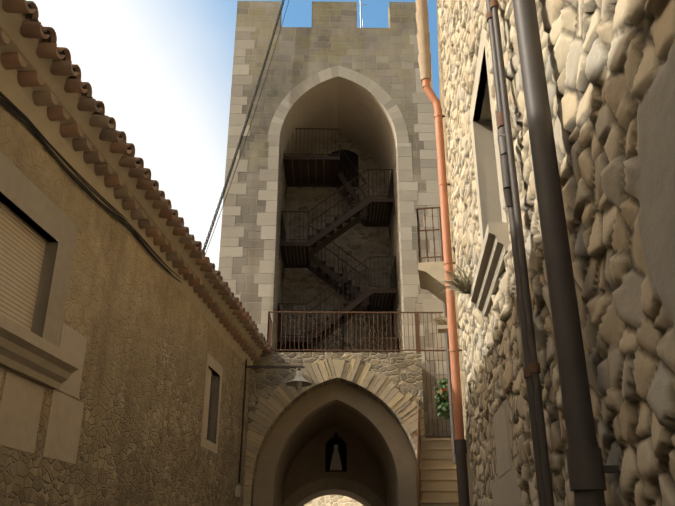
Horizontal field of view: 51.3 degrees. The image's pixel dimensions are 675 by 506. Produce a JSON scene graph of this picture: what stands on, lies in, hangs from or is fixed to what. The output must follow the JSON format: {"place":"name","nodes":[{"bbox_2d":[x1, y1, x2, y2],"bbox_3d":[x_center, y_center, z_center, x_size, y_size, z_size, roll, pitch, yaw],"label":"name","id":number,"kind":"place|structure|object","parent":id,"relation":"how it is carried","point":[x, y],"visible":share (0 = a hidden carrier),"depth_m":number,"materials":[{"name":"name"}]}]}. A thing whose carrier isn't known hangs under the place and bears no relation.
{"place":"outdoors","nodes":[
{"label":"outdoors","id":0,"kind":"place"},
{"bbox_2d":[26,0,439,269],"label":"sky","id":1,"kind":"structure","parent":0,"point":[162,69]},
{"bbox_2d":[276,128,398,351],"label":"metal staircase","id":2,"kind":"structure","parent":0,"point":[360,300],"depth_m":20.64,"materials":[{"name":"black metal"}]},
{"bbox_2d":[304,479,473,505],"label":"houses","id":3,"kind":"structure","parent":0,"point":[333,500],"depth_m":29.45,"materials":[{"name":"stone"}]},
{"bbox_2d":[416,398,420,505],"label":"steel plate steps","id":4,"kind":"structure","parent":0,"point":[418,464],"depth_m":14.03,"materials":[{"name":"brown metal"}]},
{"bbox_2d":[438,325,447,332],"bbox_3d":[1.505,1.038,9.627,0.289,0.050,0.240,0,-23,-1],"label":"dry plant shelf","id":5,"kind":"object","parent":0,"point":[442,328],"visible":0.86,"depth_m":9.57,"materials":[{"name":"beige stone"}]},
{"bbox_2d":[437,0,473,505],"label":"house walls","id":6,"kind":"structure","parent":0,"point":[449,187],"depth_m":9.05,"materials":[{"name":"beige stone"}]},
{"bbox_2d":[432,312,447,325],"bbox_3d":[1.443,0.886,9.701,0.440,0.245,0.476,0,-23,-1],"label":"potted plant","id":7,"kind":"object","parent":6,"relation":"on","point":[440,321],"visible":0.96,"depth_m":9.64,"materials":[{"name":"beige plant"}]},
{"bbox_2d":[434,378,449,419],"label":"potted plant leaves","id":8,"kind":"object","parent":6,"relation":"on","point":[444,406],"visible":0.65,"depth_m":14.28,"materials":[{"name":"green plant"}]},
{"bbox_2d":[438,387,448,399],"bbox_3d":[2.221,2.884,14.387,0.319,0.220,0.263,-20,-30,39],"label":"plant pot","id":9,"kind":"object","parent":6,"relation":"on","point":[444,390],"visible":0.58,"depth_m":14.32,"materials":[{"name":"ceramic"}]},
{"bbox_2d":[433,263,475,295],"bbox_3d":[0.941,0.172,5.250,0.465,0.261,0.506,-9,-25,21],"label":"plant","id":10,"kind":"object","parent":6,"relation":"on","point":[464,284],"visible":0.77,"depth_m":5.20,"materials":[{"name":"green plant"}]},
{"bbox_2d":[415,0,619,505],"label":"drainpipes","id":11,"kind":"object","parent":6,"relation":"attached to","point":[587,469],"visible":1,"depth_m":2.69,"materials":[{"name":"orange metal"}]},
{"bbox_2d":[437,0,674,505],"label":"house wall","id":12,"kind":"structure","parent":0,"point":[609,66],"depth_m":2.29,"materials":[{"name":"beige stone"}]},
{"bbox_2d":[416,207,455,463],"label":"balcony","id":13,"kind":"structure","parent":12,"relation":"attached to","point":[429,272],"depth_m":11.49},
{"bbox_2d":[470,17,520,505],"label":"window surround","id":14,"kind":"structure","parent":12,"relation":"in","point":[495,243],"depth_m":4.82,"materials":[{"name":"grey stone"}]},
{"label":"ground","id":15,"kind":"structure","parent":0,"visible":0},
{"bbox_2d":[0,0,262,505],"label":"house","id":16,"kind":"structure","parent":15,"relation":"on","point":[119,345],"depth_m":8.06,"materials":[{"name":"stone"}]},
{"bbox_2d":[0,91,246,482],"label":"wall cables","id":17,"kind":"object","parent":16,"relation":"attached to","point":[9,105],"depth_m":7.92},
{"bbox_2d":[0,0,273,360],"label":"eaves tiles","id":18,"kind":"object","parent":16,"relation":"attached to","point":[62,64],"visible":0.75,"depth_m":8.12,"materials":[{"name":"ceramic"}]},
{"bbox_2d":[235,485,240,496],"bbox_3d":[-2.041,4.887,14.421,0.070,0.220,0.150,-2,-23,5],"label":"junction box","id":19,"kind":"object","parent":16,"relation":"attached to","point":[237,490],"visible":1,"depth_m":14.36,"materials":[{"name":"plastic"}]},
{"bbox_2d":[247,366,311,389],"bbox_3d":[-1.304,2.739,15.585,1.500,0.615,0.600,0,-23,-1],"label":"street lamp","id":20,"kind":"object","parent":16,"relation":"attached to","point":[298,381],"visible":1,"depth_m":15.62,"materials":[{"name":"metal"}]},
{"bbox_2d":[211,1,450,487],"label":"tower","id":21,"kind":"structure","parent":15,"relation":"on","point":[358,115],"depth_m":20.99,"materials":[{"name":"stone"}]},
{"bbox_2d":[202,0,288,254],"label":"overhead cable","id":22,"kind":"object","parent":21,"relation":"attached to","point":[236,151],"visible":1,"depth_m":19.49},
{"bbox_2d":[207,27,450,439],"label":"stones","id":23,"kind":"object","parent":21,"relation":"attached to","point":[409,194],"visible":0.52,"depth_m":19.10,"materials":[{"name":"beige stone"}]},
{"bbox_2d":[328,149,358,186],"bbox_3d":[0.189,-2.782,23.048,1.000,1.420,0.001,0,-23,-1],"label":"doorway","id":24,"kind":"structure","parent":21,"relation":"attached to","point":[347,163],"depth_m":23.09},
{"bbox_2d":[342,265,347,284],"bbox_3d":[0.213,0.417,20.282,0.170,1.030,0.170,0,-23,-1],"label":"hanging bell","id":25,"kind":"object","parent":21,"relation":"hanging from","point":[345,278],"visible":0.9,"depth_m":20.11,"materials":[{"name":"metal"}]},
{"bbox_2d":[357,0,365,27],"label":"antenna","id":26,"kind":"object","parent":21,"relation":"on","point":[360,4],"visible":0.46,"depth_m":24.26,"materials":[{"name":"white metal"}]},
{"bbox_2d":[244,352,424,505],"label":"gate block","id":27,"kind":"structure","parent":15,"relation":"on","point":[301,463],"depth_m":16.30,"materials":[{"name":"beige stone"}]},
{"bbox_2d":[243,355,424,505],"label":"arch stones","id":28,"kind":"object","parent":27,"relation":"attached to","point":[274,399],"visible":0.67,"depth_m":15.90,"materials":[{"name":"beige stone"}]},
{"bbox_2d":[283,478,385,505],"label":"gate round arch stones","id":29,"kind":"object","parent":27,"relation":"attached to","point":[333,483],"visible":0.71,"depth_m":19.13,"materials":[{"name":"beige stone"}]},
{"bbox_2d":[272,399,398,505],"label":"arch molding","id":30,"kind":"structure","parent":27,"relation":"attached to","point":[347,406],"depth_m":16.24,"materials":[{"name":"beige stone"}]},
{"bbox_2d":[326,437,345,470],"bbox_3d":[-0.041,5.570,19.498,0.560,0.930,0.001,0,-23,-1],"label":"niche","id":31,"kind":"object","parent":27,"relation":"in","point":[339,442],"depth_m":19.51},
{"bbox_2d":[330,444,341,469],"bbox_3d":[-0.041,5.653,19.449,0.340,0.700,0.166,0,-23,-1],"label":"niche statue","id":32,"kind":"object","parent":31,"relation":"in","point":[336,464],"visible":0.96,"depth_m":19.36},
{"bbox_2d":[325,432,346,471],"bbox_3d":[-0.041,5.514,19.500,0.590,1.065,0.095,0,-23,-1],"label":"niche frame","id":33,"kind":"object","parent":27,"relation":"attached to","point":[335,434],"visible":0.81,"depth_m":19.49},
{"bbox_2d":[267,311,450,436],"bbox_3d":[0.476,3.517,17.969,4.298,2.975,3.868,0,-23,-1],"label":"metal railing","id":34,"kind":"object","parent":27,"relation":"on","point":[396,346],"visible":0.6,"depth_m":16.59,"materials":[{"name":"metal"}]},
{"bbox_2d":[420,438,458,505],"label":"stone steps","id":35,"kind":"structure","parent":15,"relation":"on","point":[438,479],"depth_m":14.20,"materials":[{"name":"beige stone"}]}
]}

